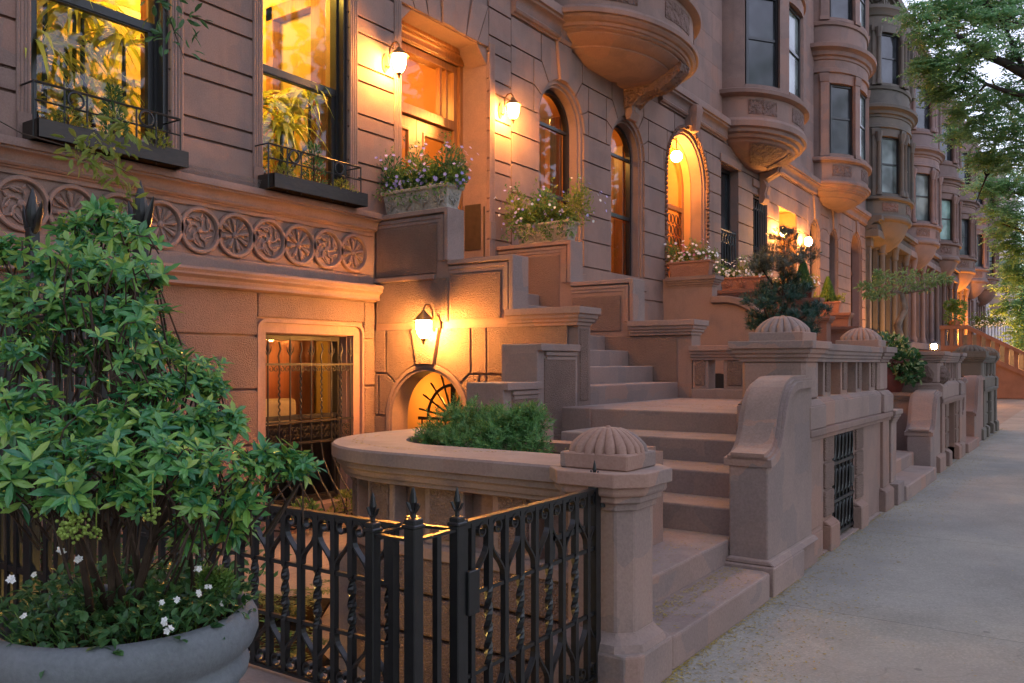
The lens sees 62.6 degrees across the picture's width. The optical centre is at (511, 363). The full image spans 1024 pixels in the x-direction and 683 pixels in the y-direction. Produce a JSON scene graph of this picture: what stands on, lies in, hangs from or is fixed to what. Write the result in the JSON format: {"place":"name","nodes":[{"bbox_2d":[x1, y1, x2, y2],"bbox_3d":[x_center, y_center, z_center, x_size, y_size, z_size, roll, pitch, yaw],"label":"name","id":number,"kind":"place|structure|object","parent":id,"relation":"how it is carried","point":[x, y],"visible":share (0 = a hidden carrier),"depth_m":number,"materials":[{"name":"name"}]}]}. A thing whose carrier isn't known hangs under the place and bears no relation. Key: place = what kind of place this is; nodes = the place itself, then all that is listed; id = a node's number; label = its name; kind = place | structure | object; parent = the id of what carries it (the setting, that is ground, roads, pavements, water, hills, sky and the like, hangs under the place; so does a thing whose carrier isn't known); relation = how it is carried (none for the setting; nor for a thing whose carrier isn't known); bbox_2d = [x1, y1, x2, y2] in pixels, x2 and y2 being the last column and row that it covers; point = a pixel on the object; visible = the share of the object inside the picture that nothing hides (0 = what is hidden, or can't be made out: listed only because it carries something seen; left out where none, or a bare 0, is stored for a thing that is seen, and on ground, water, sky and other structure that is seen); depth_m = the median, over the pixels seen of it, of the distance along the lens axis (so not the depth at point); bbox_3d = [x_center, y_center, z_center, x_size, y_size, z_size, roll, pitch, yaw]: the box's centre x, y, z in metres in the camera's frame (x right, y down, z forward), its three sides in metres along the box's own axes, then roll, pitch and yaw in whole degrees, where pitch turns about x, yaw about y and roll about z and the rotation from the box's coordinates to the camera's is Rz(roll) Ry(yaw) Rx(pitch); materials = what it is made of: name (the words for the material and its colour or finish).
{"place":"outdoors","nodes":[
{"label":"outdoors","id":0,"kind":"place"},
{"bbox_2d":[0,105,155,212],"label":"maple twig","id":1,"kind":"object","parent":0,"point":[88,151],"visible":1,"depth_m":2.44,"materials":[{"name":"green plant"}]},
{"bbox_2d":[140,0,212,60],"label":"maple twig","id":2,"kind":"object","parent":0,"point":[171,19],"visible":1,"depth_m":2.50,"materials":[{"name":"green plant"}]},
{"bbox_2d":[40,523,364,682],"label":"areaway paving","id":3,"kind":"structure","parent":0,"point":[309,578],"depth_m":7.91,"materials":[{"name":"stone"}]},
{"bbox_2d":[0,180,153,611],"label":"tall iron fence","id":4,"kind":"object","parent":3,"relation":"on","point":[20,561],"visible":0.25,"depth_m":4.90,"materials":[{"name":"metal"}]},
{"bbox_2d":[0,0,510,577],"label":"brownstone house","id":5,"kind":"structure","parent":3,"relation":"on","point":[254,270],"depth_m":9.94,"materials":[{"name":"brown stone"}]},
{"bbox_2d":[25,0,143,126],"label":"indoor plant","id":6,"kind":"object","parent":5,"relation":"in","point":[45,7],"visible":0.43,"depth_m":8.08,"materials":[{"name":"green plant"}]},
{"bbox_2d":[37,2,144,134],"bbox_3d":[-4.317,-2.648,8.624,1.345,1.895,1.733,0,0,35],"label":"indoor plant","id":7,"kind":"object","parent":5,"relation":"in","point":[116,39],"visible":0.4,"depth_m":8.46,"materials":[{"name":"green plant"}]},
{"bbox_2d":[37,59,144,134],"bbox_3d":[-4.303,-2.467,8.193,0.640,0.956,1.912,0,0,35],"label":"indoor plant","id":8,"kind":"object","parent":5,"relation":"in","point":[74,104],"visible":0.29,"depth_m":8.21,"materials":[{"name":"green plant"}]},
{"bbox_2d":[31,0,156,143],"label":"window","id":9,"kind":"structure","parent":5,"relation":"in","point":[99,11],"depth_m":8.27,"materials":[{"name":"black wood"}]},
{"bbox_2d":[20,79,180,168],"bbox_3d":[-3.752,-2.148,7.758,0.292,0.497,1.407,0,0,35],"label":"window guard","id":10,"kind":"object","parent":5,"relation":"attached to","point":[80,94],"visible":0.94,"depth_m":7.48,"materials":[{"name":"black metal"}]},
{"bbox_2d":[22,117,188,170],"bbox_3d":[-3.679,-1.982,7.725,0.290,0.155,1.420,0,0,35],"label":"window box","id":11,"kind":"object","parent":5,"relation":"on","point":[166,158],"visible":0.74,"depth_m":7.59,"materials":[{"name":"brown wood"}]},
{"bbox_2d":[48,104,89,128],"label":"window box plant","id":12,"kind":"object","parent":11,"relation":"in","point":[58,111],"depth_m":7.38,"materials":[{"name":"green plant"}]},
{"bbox_2d":[97,82,130,136],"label":"window box shrub","id":13,"kind":"object","parent":11,"relation":"in","point":[109,94],"visible":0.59,"depth_m":7.74,"materials":[{"name":"green plant"}]},
{"bbox_2d":[141,127,174,149],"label":"window box plant","id":14,"kind":"object","parent":11,"relation":"in","point":[160,136],"depth_m":8.06,"materials":[{"name":"green plant"}]},
{"bbox_2d":[180,164,260,187],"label":"bird spikes","id":15,"kind":"object","parent":5,"relation":"on","point":[227,178],"visible":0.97,"depth_m":8.79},
{"bbox_2d":[266,340,313,422],"bbox_3d":[-3.013,0.650,10.795,0.080,2.500,1.250,0,0,35],"label":"inner door","id":16,"kind":"structure","parent":5,"relation":"in","point":[284,356],"depth_m":11.02,"materials":[{"name":"red wood"}]},
{"bbox_2d":[263,135,319,179],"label":"indoor plant","id":17,"kind":"object","parent":5,"relation":"in","point":[274,152],"visible":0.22,"depth_m":10.20,"materials":[{"name":"green plant"}]},
{"bbox_2d":[263,81,333,175],"bbox_3d":[-2.846,-2.582,10.245,1.346,1.764,2.054,0,0,35],"label":"indoor plant","id":18,"kind":"object","parent":5,"relation":"in","point":[280,125],"visible":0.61,"depth_m":10.26,"materials":[{"name":"green plant"}]},
{"bbox_2d":[263,0,337,186],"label":"window","id":19,"kind":"structure","parent":5,"relation":"in","point":[269,71],"depth_m":10.47,"materials":[{"name":"black wood"}]},
{"bbox_2d":[266,335,339,505],"bbox_3d":[-2.611,0.688,10.172,0.110,2.025,1.360,0,0,35],"label":"window","id":20,"kind":"structure","parent":5,"relation":"in","point":[335,476],"depth_m":10.66,"materials":[{"name":"wood"}]},
{"bbox_2d":[255,142,361,207],"bbox_3d":[-2.353,-2.148,9.787,0.292,0.497,1.417,0,0,35],"label":"window guard","id":21,"kind":"object","parent":5,"relation":"attached to","point":[311,154],"visible":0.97,"depth_m":9.63,"materials":[{"name":"black metal"}]},
{"bbox_2d":[266,337,353,531],"bbox_3d":[-2.236,0.785,9.913,0.461,2.211,1.383,0,0,35],"label":"window grille","id":22,"kind":"object","parent":5,"relation":"attached to","point":[290,364],"depth_m":9.90,"materials":[{"name":"metal"}]},
{"bbox_2d":[258,172,367,207],"bbox_3d":[-2.276,-1.982,9.758,0.290,0.155,1.420,0,0,35],"label":"window box","id":23,"kind":"object","parent":5,"relation":"on","point":[295,186],"visible":0.86,"depth_m":9.58,"materials":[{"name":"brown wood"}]},
{"bbox_2d":[274,164,296,178],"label":"window box plant","id":24,"kind":"object","parent":23,"relation":"in","point":[284,170],"depth_m":9.34,"materials":[{"name":"green plant"}]},
{"bbox_2d":[302,140,329,183],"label":"window box shrub","id":25,"kind":"object","parent":23,"relation":"in","point":[314,159],"visible":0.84,"depth_m":9.73,"materials":[{"name":"green plant"}]},
{"bbox_2d":[330,177,358,192],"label":"window box plant","id":26,"kind":"object","parent":23,"relation":"in","point":[340,184],"depth_m":10.05,"materials":[{"name":"green plant"}]},
{"bbox_2d":[382,41,408,77],"bbox_3d":[-1.504,-3.898,10.866,0.383,0.496,0.256,0,0,35],"label":"wall lantern","id":27,"kind":"object","parent":5,"relation":"attached to","point":[398,55],"depth_m":10.79,"materials":[{"name":"glass"}]},
{"bbox_2d":[402,114,415,181],"bbox_3d":[-1.666,-2.315,12.074,0.085,2.550,0.815,0,0,35],"label":"door","id":28,"kind":"structure","parent":5,"relation":"in","point":[408,123],"depth_m":12.28,"materials":[{"name":"brown wood"}]},
{"bbox_2d":[416,119,450,182],"bbox_3d":[-1.197,-2.315,12.753,0.085,2.550,0.815,0,0,35],"label":"door","id":29,"kind":"structure","parent":5,"relation":"in","point":[424,130],"depth_m":12.65,"materials":[{"name":"brown wood"}]},
{"bbox_2d":[498,93,520,123],"bbox_3d":[-0.034,-3.918,12.998,0.383,0.496,0.256,0,0,35],"label":"wall lantern","id":30,"kind":"object","parent":5,"relation":"attached to","point":[512,104],"depth_m":12.92,"materials":[{"name":"glass"}]},
{"bbox_2d":[239,651,346,682],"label":"fence curb","id":31,"kind":"structure","parent":3,"relation":"on","point":[255,674],"depth_m":3.60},
{"bbox_2d":[137,488,401,682],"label":"iron fence","id":32,"kind":"object","parent":31,"relation":"on","point":[317,543],"visible":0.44,"depth_m":3.52,"materials":[{"name":"metal"}]},
{"bbox_2d":[249,593,342,678],"bbox_3d":[-1.703,1.975,5.852,2.350,0.050,2.100,0,0,35],"label":"flower bed","id":33,"kind":"object","parent":3,"relation":"on","point":[325,604],"visible":0.07,"depth_m":6.33,"materials":[{"name":"soil"}]},
{"bbox_2d":[40,434,292,651],"bbox_3d":[-2.720,1.151,5.519,3.472,1.659,0.780,0,0,35],"label":"hedge","id":34,"kind":"object","parent":33,"relation":"on","point":[246,563],"visible":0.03,"depth_m":5.00,"materials":[{"name":"green plant"}]},
{"bbox_2d":[246,579,329,620],"bbox_3d":[-1.662,1.845,6.468,0.864,0.223,0.965,0,0,35],"label":"fern","id":35,"kind":"object","parent":33,"relation":"in","point":[293,611],"visible":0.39,"depth_m":6.44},
{"bbox_2d":[260,627,345,663],"bbox_3d":[-1.501,1.853,5.358,0.866,0.204,0.817,0,0,-14],"label":"fern","id":36,"kind":"object","parent":33,"relation":"on","point":[293,652],"visible":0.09,"depth_m":5.46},
{"bbox_2d":[332,421,671,682],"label":"area wall","id":37,"kind":"structure","parent":3,"relation":"on","point":[631,479],"depth_m":4.58,"materials":[{"name":"stone"}]},
{"bbox_2d":[409,392,557,453],"bbox_3d":[-0.197,0.478,5.924,1.152,0.552,0.792,0,0,35],"label":"dwarf spruce","id":38,"kind":"object","parent":37,"relation":"on","point":[500,426],"visible":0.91,"depth_m":5.79,"materials":[{"name":"green plant"}]},
{"bbox_2d":[339,207,896,669],"bbox_3d":[0.403,0.050,8.852,5.810,3.860,7.030,0,0,35],"label":"stoop","id":39,"kind":"object","parent":3,"relation":"on","point":[555,333],"visible":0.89,"depth_m":8.64,"materials":[{"name":"brown stone"}]},
{"bbox_2d":[381,182,464,214],"bbox_3d":[-1.135,-2.032,10.611,1.104,0.300,0.344,0,0,35],"label":"stone planter","id":40,"kind":"object","parent":39,"relation":"on","point":[451,197],"visible":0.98,"depth_m":10.41,"materials":[{"name":"stone"}]},
{"bbox_2d":[373,132,477,206],"bbox_3d":[-1.201,-2.429,10.726,1.706,0.926,0.780,0,0,35],"label":"flowering plant","id":41,"kind":"object","parent":40,"relation":"in","point":[442,174],"visible":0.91,"depth_m":10.51,"materials":[{"name":"green plant"}]},
{"bbox_2d":[413,304,440,344],"bbox_3d":[-1.014,-0.458,10.065,0.256,0.496,0.383,0,0,35],"label":"wall lantern","id":42,"kind":"object","parent":39,"relation":"attached to","point":[425,323],"depth_m":9.97,"materials":[{"name":"glass"}]},
{"bbox_2d":[418,375,461,427],"bbox_3d":[-0.750,1.049,10.747,1.160,1.861,0.041,0,0,35],"label":"arch grille","id":43,"kind":"object","parent":39,"relation":"in","point":[444,387],"visible":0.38,"depth_m":10.87,"materials":[{"name":"black metal"}]},
{"bbox_2d":[514,219,579,244],"bbox_3d":[0.521,-1.952,12.731,0.984,0.300,0.334,0,0,35],"label":"stone planter","id":44,"kind":"object","parent":39,"relation":"on","point":[536,237],"visible":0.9,"depth_m":12.56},
{"bbox_2d":[495,173,607,243],"bbox_3d":[0.521,-2.303,12.714,1.918,1.024,0.891,0,0,35],"label":"flowering plant","id":45,"kind":"object","parent":44,"relation":"in","point":[533,214],"visible":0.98,"depth_m":12.60,"materials":[{"name":"green plant"}]},
{"bbox_2d":[832,430,853,532],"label":"iron gate","id":46,"kind":"structure","parent":39,"relation":"on","point":[843,477],"depth_m":7.86,"materials":[{"name":"metal"}]},
{"bbox_3d":[2.713,0.220,8.758,0.450,0.490,0.450,0,0,35],"label":"urn","id":47,"kind":"object","parent":39,"relation":"on","visible":0},
{"bbox_2d":[738,224,833,334],"bbox_3d":[2.825,-0.711,8.781,0.748,1.527,1.138,0,0,57],"label":"pine","id":48,"kind":"object","parent":47,"relation":"in","point":[782,261],"visible":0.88,"depth_m":8.71,"materials":[{"name":"green plant"}]},
{"bbox_2d":[290,496,325,529],"bbox_3d":[-2.341,1.706,9.588,0.556,0.387,0.514,0,0,-32],"label":"juniper","id":49,"kind":"object","parent":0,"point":[310,506],"visible":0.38,"depth_m":9.55,"materials":[{"name":"green plant"}]},
{"bbox_2d":[327,488,352,514],"bbox_3d":[-1.986,1.698,10.106,0.530,0.404,0.467,0,0,-15],"label":"juniper","id":50,"kind":"object","parent":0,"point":[344,495],"visible":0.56,"depth_m":10.08,"materials":[{"name":"green plant"}]},
{"bbox_2d":[663,409,1023,682],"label":"sidewalk","id":51,"kind":"structure","parent":0,"point":[961,583],"depth_m":5.63,"materials":[{"name":"concrete"}]},
{"bbox_2d":[0,579,258,682],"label":"plant pot","id":52,"kind":"object","parent":51,"relation":"on","point":[208,654],"visible":0.56,"depth_m":2.34,"materials":[{"name":"grey stone"}]},
{"bbox_2d":[0,547,261,678],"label":"bedding plants","id":53,"kind":"object","parent":52,"relation":"in","point":[214,587],"visible":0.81,"depth_m":2.51,"materials":[{"name":"green plant"}]},
{"bbox_2d":[0,193,326,633],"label":"shrub","id":54,"kind":"object","parent":52,"relation":"in","point":[115,448],"visible":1,"depth_m":2.54,"materials":[{"name":"green plant"}]},
{"bbox_2d":[363,487,466,682],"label":"iron fence post","id":55,"kind":"object","parent":51,"relation":"on","point":[413,525],"visible":1,"depth_m":3.11,"materials":[{"name":"metal"}]},
{"bbox_2d":[465,460,604,682],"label":"iron gate","id":56,"kind":"structure","parent":55,"relation":"attached to","point":[588,502],"depth_m":3.67,"materials":[{"name":"metal"}]},
{"bbox_2d":[353,403,1022,682],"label":"leaf litter","id":57,"kind":"object","parent":51,"relation":"on","point":[691,657],"visible":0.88,"depth_m":5.18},
{"bbox_2d":[882,0,1023,202],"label":"street tree","id":58,"kind":"object","parent":51,"relation":"on","point":[950,15],"visible":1,"depth_m":13.63,"materials":[{"name":"green plant"}]},
{"bbox_2d":[956,163,1023,296],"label":"street tree","id":59,"kind":"object","parent":51,"relation":"on","point":[1009,222],"visible":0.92,"depth_m":30.27,"materials":[{"name":"green plant"}]},
{"bbox_2d":[984,260,1023,350],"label":"street tree","id":60,"kind":"object","parent":51,"relation":"on","point":[1017,311],"visible":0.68,"depth_m":51.91,"materials":[{"name":"green plant"}]},
{"bbox_2d":[902,0,1023,341],"label":"sky","id":61,"kind":"structure","parent":0,"point":[991,69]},
{"bbox_2d":[997,398,1023,424],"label":"forecourt paving","id":62,"kind":"structure","parent":0,"point":[1007,409],"depth_m":30.75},
{"bbox_2d":[509,0,721,320],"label":"brownstone house","id":63,"kind":"structure","parent":62,"relation":"on","point":[614,98],"depth_m":15.87,"materials":[{"name":"brown stone"}]},
{"bbox_2d":[539,90,568,207],"bbox_3d":[0.635,-3.195,14.833,0.100,3.190,1.280,0,0,35],"label":"window","id":64,"kind":"structure","parent":63,"relation":"in","point":[565,133],"depth_m":15.27,"materials":[{"name":"brown wood"}]},
{"bbox_2d":[611,125,630,275],"bbox_3d":[2.066,-3.185,16.907,0.100,3.170,1.240,0,0,35],"label":"window","id":65,"kind":"structure","parent":63,"relation":"in","point":[627,218],"depth_m":17.36,"materials":[{"name":"brown wood"}]},
{"bbox_2d":[671,138,681,161],"bbox_3d":[3.787,-4.910,19.401,0.260,0.560,0.260,0,0,35],"label":"hanging lamp","id":66,"kind":"object","parent":63,"relation":"hanging from","point":[676,155],"visible":1,"depth_m":19.33,"materials":[{"name":"glass"}]},
{"bbox_2d":[711,0,811,289],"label":"brownstone house","id":67,"kind":"structure","parent":62,"relation":"on","point":[762,176],"depth_m":21.34,"materials":[{"name":"brown stone"}]},
{"bbox_2d":[720,167,729,287],"bbox_3d":[5.315,-3.350,21.572,0.110,3.300,1.250,0,0,35],"label":"window","id":68,"kind":"structure","parent":67,"relation":"in","point":[725,175],"depth_m":21.93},
{"bbox_2d":[752,194,759,253],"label":"window","id":69,"kind":"structure","parent":67,"relation":"in","point":[753,194],"depth_m":23.88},
{"bbox_2d":[745,0,777,87],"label":"bay window","id":70,"kind":"structure","parent":67,"relation":"in","point":[761,16],"depth_m":21.21,"materials":[{"name":"glass"}]},
{"bbox_2d":[789,5,799,97],"bbox_3d":[7.343,-8.075,22.087,0.100,2.330,1.169,0,0,35],"label":"bay window","id":71,"kind":"structure","parent":67,"relation":"in","point":[794,19],"depth_m":22.26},
{"bbox_2d":[663,274,966,505],"bbox_3d":[4.683,-0.060,15.047,5.820,3.520,9.770,0,0,35],"label":"stoop","id":72,"kind":"object","parent":62,"relation":"on","point":[926,443],"visible":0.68,"depth_m":13.10,"materials":[{"name":"red stone"}]},
{"bbox_2d":[667,259,714,276],"bbox_3d":[3.794,-1.990,17.871,0.974,0.330,0.294,0,0,35],"label":"terracotta planter","id":73,"kind":"object","parent":72,"relation":"on","point":[690,268],"visible":0.86,"depth_m":17.75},
{"bbox_2d":[662,237,719,262],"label":"flowering plant","id":74,"kind":"object","parent":73,"relation":"in","point":[711,255],"visible":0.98,"depth_m":17.79,"materials":[{"name":"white plant"}]},
{"bbox_2d":[721,275,769,289],"bbox_3d":[5.534,-1.895,20.085,1.124,0.300,0.334,0,0,35],"label":"terracotta planter","id":75,"kind":"object","parent":72,"relation":"on","point":[732,283],"visible":0.79,"depth_m":19.98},
{"bbox_2d":[713,255,772,277],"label":"flowering plant","id":76,"kind":"object","parent":75,"relation":"in","point":[727,273],"visible":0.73,"depth_m":20.14,"materials":[{"name":"white plant"}]},
{"bbox_2d":[886,359,909,391],"bbox_3d":[5.708,0.190,12.888,0.680,0.500,0.680,0,0,35],"label":"glazed pot","id":77,"kind":"object","parent":72,"relation":"on","point":[893,385],"visible":0.32,"depth_m":12.61,"materials":[{"name":"red ceramic"}]},
{"bbox_2d":[878,331,927,387],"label":"ivy plant","id":78,"kind":"object","parent":77,"relation":"in","point":[915,365],"visible":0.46,"depth_m":12.52,"materials":[{"name":"green plant"}]},
{"bbox_2d":[804,0,876,327],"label":"brownstone house","id":79,"kind":"structure","parent":62,"relation":"on","point":[840,64],"depth_m":28.10,"materials":[{"name":"brown stone"}]},
{"bbox_2d":[830,84,851,154],"bbox_3d":[10.944,-8.075,28.075,0.599,2.330,0.804,0,0,35],"label":"bay window","id":80,"kind":"structure","parent":79,"relation":"in","point":[840,95],"depth_m":28.08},
{"bbox_2d":[830,0,851,20],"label":"bay window","id":81,"kind":"structure","parent":79,"relation":"in","point":[838,8],"depth_m":28.09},
{"bbox_2d":[860,92,865,160],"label":"bay window","id":82,"kind":"structure","parent":79,"relation":"in","point":[862,99],"depth_m":29.18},
{"bbox_2d":[860,0,865,29],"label":"bay window","id":83,"kind":"structure","parent":79,"relation":"in","point":[862,2],"depth_m":29.28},
{"bbox_2d":[864,0,917,344],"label":"brownstone house","id":84,"kind":"structure","parent":62,"relation":"on","point":[890,199],"depth_m":34.52,"materials":[{"name":"brown stone"}]},
{"bbox_2d":[881,137,898,193],"bbox_3d":[15.457,-8.075,34.569,0.529,2.330,0.903,0,0,41],"label":"bay window","id":85,"kind":"structure","parent":84,"relation":"in","point":[889,146],"depth_m":34.58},
{"bbox_2d":[881,33,898,84],"bbox_3d":[15.457,-12.430,34.569,0.529,2.080,0.903,0,0,41],"label":"bay window","id":86,"kind":"structure","parent":84,"relation":"in","point":[889,44],"depth_m":34.58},
{"bbox_2d":[786,297,999,452],"bbox_3d":[9.350,-0.060,20.773,4.907,3.520,12.363,0,0,9],"label":"stoop","id":87,"kind":"object","parent":62,"relation":"on","point":[980,380],"visible":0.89,"depth_m":17.91,"materials":[{"name":"red stone"}]},
{"bbox_2d":[788,287,815,298],"bbox_3d":[8.055,-1.975,23.916,1.024,0.300,0.304,0,0,35],"label":"terracotta planter","id":88,"kind":"object","parent":87,"relation":"on","point":[811,293],"visible":0.23,"depth_m":23.62,"materials":[{"name":"red ceramic"}]},
{"bbox_2d":[796,261,813,286],"bbox_3d":[8.217,-2.486,23.789,0.592,0.972,0.590,0,0,35],"label":"dwarf conifer","id":89,"kind":"object","parent":88,"relation":"in","point":[803,269],"visible":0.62,"depth_m":23.66,"materials":[{"name":"green plant"}]},
{"bbox_2d":[821,301,841,312],"bbox_3d":[9.877,-1.735,26.425,0.874,0.360,0.304,0,0,35],"label":"terracotta planter","id":90,"kind":"object","parent":87,"relation":"on","point":[836,308],"visible":0.49,"depth_m":26.19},
{"bbox_2d":[820,276,835,301],"bbox_3d":[9.889,-2.276,26.407,0.558,0.912,0.573,0,0,35],"label":"dwarf conifer","id":91,"kind":"object","parent":90,"relation":"in","point":[827,285],"visible":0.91,"depth_m":26.28,"materials":[{"name":"green plant"}]},
{"bbox_2d":[813,291,845,302],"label":"groundcover","id":92,"kind":"object","parent":90,"relation":"in","point":[838,297],"visible":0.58,"depth_m":26.31,"materials":[{"name":"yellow plant"}]},
{"bbox_2d":[853,266,955,343],"bbox_3d":[8.575,-0.844,18.638,2.192,2.619,1.145,0,0,-5],"label":"tree","id":93,"kind":"object","parent":87,"relation":"on","point":[905,290],"visible":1,"depth_m":18.52,"materials":[{"name":"green plant"}]},
{"bbox_2d":[905,32,945,350],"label":"brownstone house","id":94,"kind":"structure","parent":62,"relation":"on","point":[924,230],"depth_m":41.28,"materials":[{"name":"brown stone"}]},
{"bbox_2d":[915,173,929,220],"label":"bay window","id":95,"kind":"structure","parent":94,"relation":"in","point":[922,180],"depth_m":41.20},
{"bbox_2d":[915,87,929,129],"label":"bay window","id":96,"kind":"structure","parent":94,"relation":"in","point":[923,121],"depth_m":41.20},
{"bbox_2d":[928,97,964,349],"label":"brownstone house","id":97,"kind":"structure","parent":62,"relation":"on","point":[950,247],"depth_m":47.67,"materials":[{"name":"brown stone"}]},
{"bbox_2d":[940,199,951,240],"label":"bay window","id":98,"kind":"structure","parent":97,"relation":"in","point":[946,233],"depth_m":47.64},
{"bbox_2d":[940,124,951,160],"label":"bay window","id":99,"kind":"structure","parent":97,"relation":"in","point":[948,154],"depth_m":47.64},
{"bbox_2d":[948,120,979,344],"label":"brownstone house","id":100,"kind":"structure","parent":62,"relation":"on","point":[964,272],"depth_m":54.15,"materials":[{"name":"brown stone"}]},
{"bbox_2d":[959,219,968,254],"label":"bay window","id":101,"kind":"structure","parent":100,"relation":"in","point":[964,250],"depth_m":54.18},
{"bbox_2d":[959,153,968,184],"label":"bay window","id":102,"kind":"structure","parent":100,"relation":"in","point":[963,175],"depth_m":54.16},
{"bbox_2d":[919,325,1023,398],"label":"stoop","id":103,"kind":"object","parent":62,"relation":"on","point":[1010,369],"visible":0.48,"depth_m":38.28,"materials":[{"name":"red stone"}]},
{"bbox_2d":[942,298,967,324],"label":"topiary","id":104,"kind":"object","parent":103,"relation":"on","point":[954,307],"visible":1,"depth_m":39.27,"materials":[{"name":"green plant"}]},
{"bbox_2d":[965,309,1007,328],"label":"flowering plant","id":105,"kind":"object","parent":103,"relation":"on","point":[988,321],"visible":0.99,"depth_m":41.00,"materials":[{"name":"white plant"}]},
{"bbox_2d":[964,145,991,334],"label":"brownstone house","id":106,"kind":"structure","parent":62,"relation":"on","point":[978,282],"depth_m":60.70,"materials":[{"name":"brown stone"}]},
{"bbox_2d":[975,235,981,266],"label":"bay window","id":107,"kind":"structure","parent":106,"relation":"in","point":[979,237],"depth_m":60.70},
{"bbox_2d":[976,174,999,332],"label":"brownstone house","id":108,"kind":"structure","parent":62,"relation":"on","point":[984,297],"depth_m":67.39,"materials":[{"name":"brown stone"}]},
{"bbox_2d":[986,166,1018,343],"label":"pale stone house","id":109,"kind":"structure","parent":62,"relation":"on","point":[992,332],"depth_m":75.18,"materials":[{"name":"stone"}]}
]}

